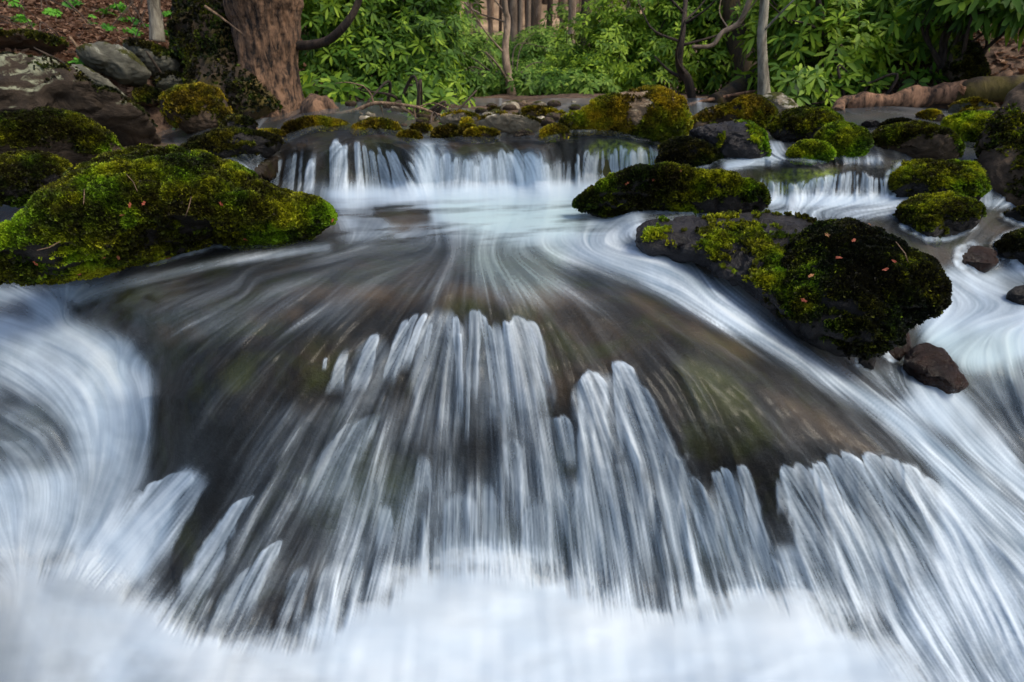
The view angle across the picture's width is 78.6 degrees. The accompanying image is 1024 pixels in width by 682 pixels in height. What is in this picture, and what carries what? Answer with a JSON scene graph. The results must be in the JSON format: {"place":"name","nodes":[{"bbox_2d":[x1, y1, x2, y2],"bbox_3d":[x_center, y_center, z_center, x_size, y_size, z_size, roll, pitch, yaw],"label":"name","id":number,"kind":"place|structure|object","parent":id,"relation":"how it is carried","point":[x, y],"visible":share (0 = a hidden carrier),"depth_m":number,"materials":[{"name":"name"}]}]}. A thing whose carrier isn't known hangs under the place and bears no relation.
{"place":"outdoors","nodes":[
{"label":"outdoors","id":0,"kind":"place"},
{"bbox_2d":[0,98,1023,681],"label":"water","id":1,"kind":"structure","parent":0,"point":[494,610],"depth_m":1.44,"materials":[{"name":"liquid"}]},
{"bbox_2d":[0,149,72,207],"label":"rock","id":2,"kind":"object","parent":1,"relation":"on","point":[25,175],"visible":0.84,"depth_m":2.38,"materials":[{"name":"stone"}]},
{"bbox_2d":[0,106,123,166],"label":"rock","id":3,"kind":"object","parent":1,"relation":"on","point":[74,138],"visible":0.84,"depth_m":2.65,"materials":[{"name":"green stone"}]},
{"bbox_2d":[0,51,160,145],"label":"rock","id":4,"kind":"object","parent":1,"relation":"on","point":[30,81],"visible":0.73,"depth_m":3.01,"materials":[{"name":"stone"}]},
{"bbox_2d":[0,143,337,286],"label":"rock","id":5,"kind":"object","parent":1,"relation":"on","point":[158,228],"visible":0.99,"depth_m":1.77,"materials":[{"name":"stone"}]},
{"bbox_2d":[157,81,232,134],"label":"rock","id":6,"kind":"object","parent":1,"relation":"on","point":[199,108],"visible":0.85,"depth_m":3.39,"materials":[{"name":"green stone"}]},
{"bbox_2d":[180,126,283,161],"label":"rock","id":7,"kind":"object","parent":1,"relation":"on","point":[235,143],"visible":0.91,"depth_m":2.60,"materials":[{"name":"stone"}]},
{"bbox_2d":[220,113,258,129],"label":"rock","id":8,"kind":"object","parent":1,"relation":"on","point":[239,120],"visible":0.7,"depth_m":3.00,"materials":[{"name":"stone"}]},
{"bbox_2d":[258,128,286,143],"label":"rock","id":9,"kind":"object","parent":1,"relation":"on","point":[280,132],"visible":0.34,"depth_m":2.78,"materials":[{"name":"green stone"}]},
{"bbox_2d":[281,115,350,139],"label":"rock","id":10,"kind":"object","parent":1,"relation":"on","point":[299,126],"visible":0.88,"depth_m":2.86,"materials":[{"name":"green stone"}]},
{"bbox_2d":[254,137,417,197],"bbox_3d":[-0.744,-0.553,2.978,0.721,0.802,0.673,0,24,0],"label":"boulder","id":11,"kind":"object","parent":1,"relation":"on","point":[318,152],"visible":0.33,"depth_m":2.75,"materials":[{"name":"stone"}]},
{"bbox_2d":[300,82,451,120],"bbox_3d":[-0.710,-1.301,3.514,0.983,0.291,0.226,0,24,0],"label":"driftwood","id":12,"kind":"object","parent":1,"relation":"on","point":[313,104],"visible":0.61,"depth_m":3.43,"materials":[{"name":"brown wood"}]},
{"bbox_2d":[350,116,402,135],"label":"rock","id":13,"kind":"object","parent":1,"relation":"on","point":[375,125],"visible":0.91,"depth_m":2.83,"materials":[{"name":"green stone"}]},
{"bbox_2d":[373,209,439,239],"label":"boulder","id":14,"kind":"object","parent":1,"relation":"on","point":[397,223],"visible":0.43,"depth_m":2.32,"materials":[{"name":"stone"}]},
{"bbox_2d":[396,129,423,143],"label":"cobble","id":15,"kind":"object","parent":1,"relation":"on","point":[410,135],"visible":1,"depth_m":2.72,"materials":[{"name":"plant"}]},
{"bbox_2d":[409,122,432,133],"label":"cobble","id":16,"kind":"object","parent":1,"relation":"on","point":[423,127],"visible":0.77,"depth_m":2.94,"materials":[{"name":"plant"}]},
{"bbox_2d":[430,122,467,141],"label":"cobble","id":17,"kind":"object","parent":1,"relation":"on","point":[449,131],"visible":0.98,"depth_m":2.82,"materials":[{"name":"plant"}]},
{"bbox_2d":[430,90,476,123],"bbox_3d":[-0.312,-1.181,3.319,0.248,0.275,0.226,0,24,0],"label":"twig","id":18,"kind":"object","parent":1,"relation":"on","point":[468,99],"visible":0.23,"depth_m":3.35,"materials":[{"name":"wood"}]},
{"bbox_2d":[440,109,479,125],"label":"cobble","id":19,"kind":"object","parent":1,"relation":"on","point":[454,116],"visible":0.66,"depth_m":3.08,"materials":[{"name":"stone"}]},
{"bbox_2d":[458,116,475,125],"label":"cobble","id":20,"kind":"object","parent":1,"relation":"on","point":[465,120],"visible":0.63,"depth_m":3.04,"materials":[{"name":"plant"}]},
{"bbox_2d":[422,143,539,183],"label":"boulder","id":21,"kind":"object","parent":1,"relation":"on","point":[462,152],"visible":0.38,"depth_m":2.72,"materials":[{"name":"stone"}]},
{"bbox_2d":[463,125,500,142],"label":"cobble","id":22,"kind":"object","parent":1,"relation":"on","point":[481,134],"visible":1,"depth_m":2.79,"materials":[{"name":"plant"}]},
{"bbox_2d":[477,110,541,136],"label":"cobble","id":23,"kind":"object","parent":1,"relation":"on","point":[505,123],"visible":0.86,"depth_m":2.86,"materials":[{"name":"stone"}]},
{"bbox_2d":[74,237,959,657],"bbox_3d":[-0.132,0.196,1.940,2.419,0.898,1.480,0,24,0],"label":"boulder","id":24,"kind":"object","parent":1,"relation":"on","point":[262,405],"visible":0.77,"depth_m":1.48,"materials":[{"name":"stone"}]},
{"bbox_2d":[776,217,952,360],"bbox_3d":[0.904,-0.142,1.674,0.372,0.319,0.422,-16,29,-33],"label":"rock","id":25,"kind":"object","parent":24,"relation":"on","point":[861,303],"visible":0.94,"depth_m":1.59,"materials":[{"name":"stone"}]},
{"bbox_2d":[513,129,535,138],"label":"cobble","id":26,"kind":"object","parent":1,"relation":"on","point":[524,134],"visible":1,"depth_m":2.80,"materials":[{"name":"stone"}]},
{"bbox_2d":[520,104,552,116],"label":"cobble","id":27,"kind":"object","parent":1,"relation":"on","point":[530,110],"visible":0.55,"depth_m":3.29,"materials":[{"name":"plant"}]},
{"bbox_2d":[536,107,565,115],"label":"cobble","id":28,"kind":"object","parent":1,"relation":"on","point":[544,111],"visible":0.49,"depth_m":3.26,"materials":[{"name":"plant"}]},
{"bbox_2d":[538,122,571,142],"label":"cobble","id":29,"kind":"object","parent":1,"relation":"on","point":[554,132],"visible":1,"depth_m":2.70,"materials":[{"name":"plant"}]},
{"bbox_2d":[541,138,657,181],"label":"boulder","id":30,"kind":"object","parent":1,"relation":"on","point":[561,156],"visible":0.28,"depth_m":2.79,"materials":[{"name":"stone"}]},
{"bbox_2d":[558,84,693,145],"bbox_3d":[0.497,-1.003,2.787,0.613,0.265,0.272,0,24,0],"label":"rock","id":31,"kind":"object","parent":1,"relation":"on","point":[655,115],"visible":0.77,"depth_m":2.71,"materials":[{"name":"green stone"}]},
{"bbox_2d":[572,161,771,217],"bbox_3d":[0.563,-0.528,2.237,0.698,0.232,0.160,4,24,9],"label":"rock","id":32,"kind":"object","parent":1,"relation":"on","point":[676,191],"visible":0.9,"depth_m":2.18,"materials":[{"name":"stone"}]},
{"bbox_2d":[655,135,726,168],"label":"rock","id":33,"kind":"object","parent":1,"relation":"on","point":[692,151],"visible":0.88,"depth_m":2.53,"materials":[{"name":"stone"}]},
{"bbox_2d":[691,102,725,128],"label":"rock","id":34,"kind":"object","parent":1,"relation":"on","point":[704,116],"visible":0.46,"depth_m":3.15,"materials":[{"name":"green stone"}]},
{"bbox_2d":[688,90,755,105],"bbox_3d":[1.593,-1.806,4.668,0.590,0.134,0.031,0,24,0],"label":"fallen branch","id":35,"kind":"object","parent":1,"relation":"on","point":[713,98],"visible":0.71,"depth_m":4.66,"materials":[{"name":"brown wood"}]},
{"bbox_2d":[635,209,820,319],"bbox_3d":[0.706,-0.278,1.903,0.425,0.215,0.614,-20,31,-38],"label":"rock","id":36,"kind":"object","parent":1,"relation":"on","point":[745,251],"visible":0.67,"depth_m":1.84,"materials":[{"name":"grey stone"}]},
{"bbox_2d":[689,118,771,162],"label":"rock","id":37,"kind":"object","parent":1,"relation":"on","point":[736,140],"visible":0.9,"depth_m":2.50,"materials":[{"name":"grey stone"}]},
{"bbox_2d":[706,66,768,105],"bbox_3d":[1.956,-2.099,5.076,0.182,0.417,1.358,19,30,36],"label":"tree","id":38,"kind":"object","parent":1,"relation":"on","point":[740,84],"visible":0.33,"depth_m":4.75,"materials":[{"name":"brown plant"}]},
{"bbox_2d":[714,93,778,130],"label":"rock","id":39,"kind":"object","parent":1,"relation":"on","point":[761,111],"visible":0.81,"depth_m":3.03,"materials":[{"name":"green stone"}]},
{"bbox_2d":[763,92,798,113],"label":"rock","id":40,"kind":"object","parent":1,"relation":"on","point":[781,101],"visible":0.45,"depth_m":3.97,"materials":[{"name":"stone"}]},
{"bbox_2d":[766,105,844,144],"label":"rock","id":41,"kind":"object","parent":1,"relation":"on","point":[791,125],"visible":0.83,"depth_m":2.75,"materials":[{"name":"stone"}]},
{"bbox_2d":[785,138,836,165],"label":"rock","id":42,"kind":"object","parent":1,"relation":"on","point":[811,151],"visible":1,"depth_m":2.50,"materials":[{"name":"stone"}]},
{"bbox_2d":[736,164,889,208],"bbox_3d":[1.178,-0.436,2.786,0.674,0.723,0.516,0,24,0],"label":"boulder","id":43,"kind":"object","parent":1,"relation":"on","point":[784,176],"visible":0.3,"depth_m":2.52,"materials":[{"name":"stone"}]},
{"bbox_2d":[813,120,873,161],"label":"rock","id":44,"kind":"object","parent":1,"relation":"on","point":[849,141],"visible":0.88,"depth_m":2.50,"materials":[{"name":"stone"}]},
{"bbox_2d":[857,357,876,369],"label":"rock","id":45,"kind":"object","parent":1,"relation":"on","point":[869,364],"visible":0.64,"depth_m":1.72,"materials":[{"name":"stone"}]},
{"bbox_2d":[860,119,879,129],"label":"rock","id":46,"kind":"object","parent":1,"relation":"on","point":[871,124],"visible":0.84,"depth_m":2.98,"materials":[{"name":"stone"}]},
{"bbox_2d":[876,117,912,128],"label":"rock","id":47,"kind":"object","parent":1,"relation":"on","point":[891,120],"visible":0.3,"depth_m":2.87,"materials":[{"name":"green stone"}]},
{"bbox_2d":[884,332,911,361],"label":"rock","id":48,"kind":"object","parent":1,"relation":"on","point":[898,354],"visible":0.33,"depth_m":1.84,"materials":[{"name":"brown stone"}]},
{"bbox_2d":[870,120,965,160],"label":"rock","id":49,"kind":"object","parent":1,"relation":"on","point":[913,139],"visible":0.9,"depth_m":2.54,"materials":[{"name":"green stone"}]},
{"bbox_2d":[915,108,944,123],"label":"rock","id":50,"kind":"object","parent":1,"relation":"on","point":[934,115],"visible":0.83,"depth_m":3.35,"materials":[{"name":"green stone"}]},
{"bbox_2d":[903,342,968,393],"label":"rock","id":51,"kind":"object","parent":1,"relation":"on","point":[928,364],"visible":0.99,"depth_m":1.75,"materials":[{"name":"brown stone"}]},
{"bbox_2d":[883,158,992,200],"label":"rock","id":52,"kind":"object","parent":1,"relation":"on","point":[907,179],"visible":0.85,"depth_m":2.41,"materials":[{"name":"stone"}]},
{"bbox_2d":[892,190,986,247],"bbox_3d":[1.569,-0.445,2.305,0.274,0.212,0.241,0,24,0],"label":"rock","id":53,"kind":"object","parent":1,"relation":"on","point":[928,218],"visible":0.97,"depth_m":2.23,"materials":[{"name":"stone"}]},
{"bbox_2d":[940,110,994,146],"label":"rock","id":54,"kind":"object","parent":1,"relation":"on","point":[968,126],"visible":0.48,"depth_m":2.92,"materials":[{"name":"stone"}]},
{"bbox_2d":[948,96,996,114],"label":"rock","id":55,"kind":"object","parent":1,"relation":"on","point":[966,103],"visible":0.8,"depth_m":3.67,"materials":[{"name":"green stone"}]},
{"bbox_2d":[951,244,998,272],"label":"rock","id":56,"kind":"object","parent":1,"relation":"on","point":[980,259],"visible":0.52,"depth_m":2.21,"materials":[{"name":"brown stone"}]},
{"bbox_2d":[973,81,1023,209],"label":"rock","id":57,"kind":"object","parent":1,"relation":"on","point":[999,148],"visible":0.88,"depth_m":2.49,"materials":[{"name":"green stone"}]},
{"bbox_2d":[989,227,1023,264],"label":"rock","id":58,"kind":"object","parent":1,"relation":"on","point":[1008,247],"visible":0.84,"depth_m":2.24,"materials":[{"name":"stone"}]},
{"bbox_2d":[1002,205,1023,227],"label":"rock","id":59,"kind":"object","parent":1,"relation":"on","point":[1014,216],"visible":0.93,"depth_m":2.37,"materials":[{"name":"stone"}]},
{"bbox_2d":[1006,285,1023,304],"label":"rock","id":60,"kind":"object","parent":1,"relation":"on","point":[1015,294],"visible":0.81,"depth_m":2.08,"materials":[{"name":"stone"}]},
{"bbox_2d":[1,0,1023,178],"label":"ground","id":61,"kind":"structure","parent":0,"point":[602,169],"depth_m":4.31,"materials":[{"name":"brown soil"}]},
{"bbox_2d":[0,14,30,24],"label":"herb","id":62,"kind":"object","parent":61,"relation":"on","point":[21,18],"visible":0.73,"depth_m":4.51,"materials":[{"name":"green plant"}]},
{"bbox_2d":[0,28,69,53],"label":"rock","id":63,"kind":"object","parent":61,"relation":"on","point":[26,38],"visible":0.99,"depth_m":3.54,"materials":[{"name":"green stone"}]},
{"bbox_2d":[21,6,68,42],"bbox_3d":[-3.151,-2.075,4.189,0.267,0.273,0.224,19,30,36],"label":"herb","id":64,"kind":"object","parent":61,"relation":"on","point":[40,22],"visible":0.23,"depth_m":4.07,"materials":[{"name":"green plant"}]},
{"bbox_2d":[37,0,61,17],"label":"herb","id":65,"kind":"object","parent":61,"relation":"on","point":[52,12],"visible":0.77,"depth_m":4.85,"materials":[{"name":"green plant"}]},
{"bbox_2d":[33,47,85,65],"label":"herb","id":66,"kind":"object","parent":61,"relation":"on","point":[77,61],"visible":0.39,"depth_m":3.56,"materials":[{"name":"green plant"}]},
{"bbox_2d":[49,0,83,11],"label":"herb","id":67,"kind":"object","parent":61,"relation":"on","point":[65,3],"visible":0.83,"depth_m":5.02,"materials":[{"name":"green plant"}]},
{"bbox_2d":[83,0,133,30],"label":"herb","id":68,"kind":"object","parent":61,"relation":"on","point":[107,27],"visible":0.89,"depth_m":4.64,"materials":[{"name":"green plant"}]},
{"bbox_2d":[114,0,142,22],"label":"herb","id":69,"kind":"object","parent":61,"relation":"on","point":[125,20],"visible":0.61,"depth_m":5.05,"materials":[{"name":"green plant"}]},
{"bbox_2d":[122,10,144,37],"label":"herb","id":70,"kind":"object","parent":61,"relation":"on","point":[135,33],"visible":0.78,"depth_m":4.63,"materials":[{"name":"green plant"}]},
{"bbox_2d":[124,0,148,27],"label":"herb","id":71,"kind":"object","parent":61,"relation":"on","point":[136,23],"visible":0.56,"depth_m":4.99,"materials":[{"name":"green plant"}]},
{"bbox_2d":[132,85,161,105],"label":"rock","id":72,"kind":"object","parent":61,"relation":"on","point":[147,95],"visible":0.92,"depth_m":3.67,"materials":[{"name":"green stone"}]},
{"bbox_2d":[151,70,183,89],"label":"rock","id":73,"kind":"object","parent":61,"relation":"on","point":[166,80],"visible":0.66,"depth_m":3.77,"materials":[{"name":"grey stone"}]},
{"bbox_2d":[165,0,361,123],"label":"tree","id":74,"kind":"object","parent":61,"relation":"on","point":[252,71],"visible":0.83,"depth_m":3.65,"materials":[{"name":"brown plant"}]},
{"bbox_2d":[204,5,242,33],"bbox_3d":[-1.635,-1.824,3.567,0.214,0.165,0.017,0,24,0],"label":"fallen branch","id":75,"kind":"object","parent":74,"relation":"attached to","point":[215,13],"visible":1,"depth_m":3.56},
{"bbox_2d":[299,68,475,115],"bbox_3d":[-0.923,-1.570,4.125,1.384,0.437,1.123,0,24,0],"label":"rhododendron","id":76,"kind":"object","parent":61,"relation":"on","point":[339,94],"visible":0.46,"depth_m":4.01,"materials":[{"name":"green plant"}]},
{"bbox_2d":[298,0,483,103],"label":"rhododendron","id":77,"kind":"object","parent":61,"relation":"on","point":[393,42],"visible":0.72,"depth_m":4.71,"materials":[{"name":"green plant"}]},
{"bbox_2d":[407,79,448,119],"bbox_3d":[-0.539,-1.277,3.530,0.295,0.376,0.317,20,31,38],"label":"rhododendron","id":78,"kind":"object","parent":61,"relation":"on","point":[432,108],"visible":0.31,"depth_m":3.48,"materials":[{"name":"green plant"}]},
{"bbox_2d":[472,0,480,43],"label":"tree","id":79,"kind":"object","parent":61,"relation":"on","point":[476,21],"visible":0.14,"depth_m":11.35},
{"bbox_2d":[464,0,515,94],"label":"tree","id":80,"kind":"object","parent":61,"relation":"on","point":[504,50],"visible":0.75,"depth_m":5.78,"materials":[{"name":"wood"}]},
{"bbox_2d":[486,0,493,39],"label":"tree","id":81,"kind":"object","parent":61,"relation":"on","point":[489,13],"visible":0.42,"depth_m":13.94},
{"bbox_2d":[382,0,612,59],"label":"rhododendron","id":82,"kind":"object","parent":61,"relation":"on","point":[560,15],"visible":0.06,"depth_m":10.30,"materials":[{"name":"plant"}]},
{"bbox_2d":[0,0,1023,104],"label":"leaf litter","id":83,"kind":"object","parent":61,"relation":"on","point":[69,23],"visible":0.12,"depth_m":4.66,"materials":[{"name":"plant"}]},
{"bbox_2d":[72,64,126,96],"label":"rock","id":84,"kind":"object","parent":83,"relation":"on","point":[96,77],"visible":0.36,"depth_m":3.51,"materials":[{"name":"grey stone"}]},
{"bbox_2d":[75,41,151,86],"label":"rock","id":85,"kind":"object","parent":83,"relation":"on","point":[120,64],"visible":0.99,"depth_m":3.56,"materials":[{"name":"grey stone"}]},
{"bbox_2d":[122,37,182,75],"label":"rock","id":86,"kind":"object","parent":83,"relation":"on","point":[164,58],"visible":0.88,"depth_m":3.73,"materials":[{"name":"grey stone"}]},
{"bbox_2d":[147,0,165,41],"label":"tree","id":87,"kind":"object","parent":83,"relation":"on","point":[156,29],"visible":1,"depth_m":4.43,"materials":[{"name":"grey plant"}]},
{"bbox_2d":[510,0,517,47],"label":"tree","id":88,"kind":"object","parent":61,"relation":"on","point":[513,17],"visible":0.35,"depth_m":10.88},
{"bbox_2d":[518,0,522,47],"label":"tree","id":89,"kind":"object","parent":61,"relation":"on","point":[520,14],"visible":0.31,"depth_m":10.00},
{"bbox_2d":[434,24,621,96],"bbox_3d":[-0.145,-3.452,7.642,2.391,0.938,5.348,0,24,0],"label":"rhododendron","id":90,"kind":"object","parent":61,"relation":"on","point":[487,78],"visible":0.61,"depth_m":6.04,"materials":[{"name":"plant"}]},
{"bbox_2d":[526,0,530,45],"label":"tree","id":91,"kind":"object","parent":61,"relation":"on","point":[528,13],"visible":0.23,"depth_m":10.10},
{"bbox_2d":[531,0,535,54],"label":"tree","id":92,"kind":"object","parent":61,"relation":"on","point":[533,13],"visible":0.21,"depth_m":10.92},
{"bbox_2d":[536,0,541,44],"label":"tree","id":93,"kind":"object","parent":61,"relation":"on","point":[538,10],"visible":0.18,"depth_m":13.18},
{"bbox_2d":[546,0,552,37],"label":"tree","id":94,"kind":"object","parent":61,"relation":"on","point":[549,3],"visible":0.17,"depth_m":13.85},
{"bbox_2d":[567,0,575,50],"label":"tree","id":95,"kind":"object","parent":61,"relation":"on","point":[571,8],"visible":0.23,"depth_m":9.77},
{"bbox_2d":[579,0,589,51],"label":"tree","id":96,"kind":"object","parent":61,"relation":"on","point":[582,4],"visible":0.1,"depth_m":10.21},
{"bbox_2d":[537,0,743,93],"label":"rhododendron","id":97,"kind":"object","parent":61,"relation":"on","point":[632,43],"visible":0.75,"depth_m":5.98,"materials":[{"name":"green plant"}]},
{"bbox_2d":[637,0,744,101],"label":"tree","id":98,"kind":"object","parent":61,"relation":"on","point":[684,75],"visible":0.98,"depth_m":5.07,"materials":[{"name":"brown plant"}]},
{"bbox_2d":[692,0,756,48],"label":"branch","id":99,"kind":"object","parent":98,"relation":"attached to","point":[740,20],"visible":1,"depth_m":4.65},
{"bbox_2d":[630,0,774,94],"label":"rhododendron","id":100,"kind":"object","parent":61,"relation":"on","point":[714,83],"visible":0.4,"depth_m":5.86,"materials":[{"name":"green plant"}]},
{"bbox_2d":[699,0,757,75],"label":"tree","id":101,"kind":"object","parent":61,"relation":"on","point":[733,48],"visible":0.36,"depth_m":5.68,"materials":[{"name":"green plant"}]},
{"bbox_2d":[757,0,793,94],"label":"tree","id":102,"kind":"object","parent":61,"relation":"on","point":[763,80],"visible":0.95,"depth_m":4.01,"materials":[{"name":"grey plant"}]},
{"bbox_2d":[771,0,863,70],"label":"tree","id":103,"kind":"object","parent":61,"relation":"on","point":[818,2],"visible":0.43,"depth_m":4.37,"materials":[{"name":"brown plant"}]},
{"bbox_2d":[730,0,980,107],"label":"rhododendron","id":104,"kind":"object","parent":61,"relation":"on","point":[860,45],"visible":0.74,"depth_m":4.33,"materials":[{"name":"green plant"}]},
{"bbox_2d":[770,62,949,106],"bbox_3d":[2.322,-1.629,4.218,1.192,0.466,0.525,0,24,0],"label":"rhododendron","id":105,"kind":"object","parent":61,"relation":"on","point":[886,78],"visible":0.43,"depth_m":4.11,"materials":[{"name":"green plant"}]},
{"bbox_2d":[832,69,1023,113],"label":"fallen log","id":106,"kind":"object","parent":61,"relation":"on","point":[998,87],"visible":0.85,"depth_m":3.88,"materials":[{"name":"brown wood"}]},
{"bbox_2d":[873,0,1023,83],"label":"rhododendron","id":107,"kind":"object","parent":61,"relation":"on","point":[957,21],"visible":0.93,"depth_m":3.92,"materials":[{"name":"green plant"}]},
{"bbox_2d":[941,39,991,82],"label":"rock","id":108,"kind":"object","parent":61,"relation":"on","point":[970,62],"visible":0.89,"depth_m":3.89,"materials":[{"name":"brown stone"}]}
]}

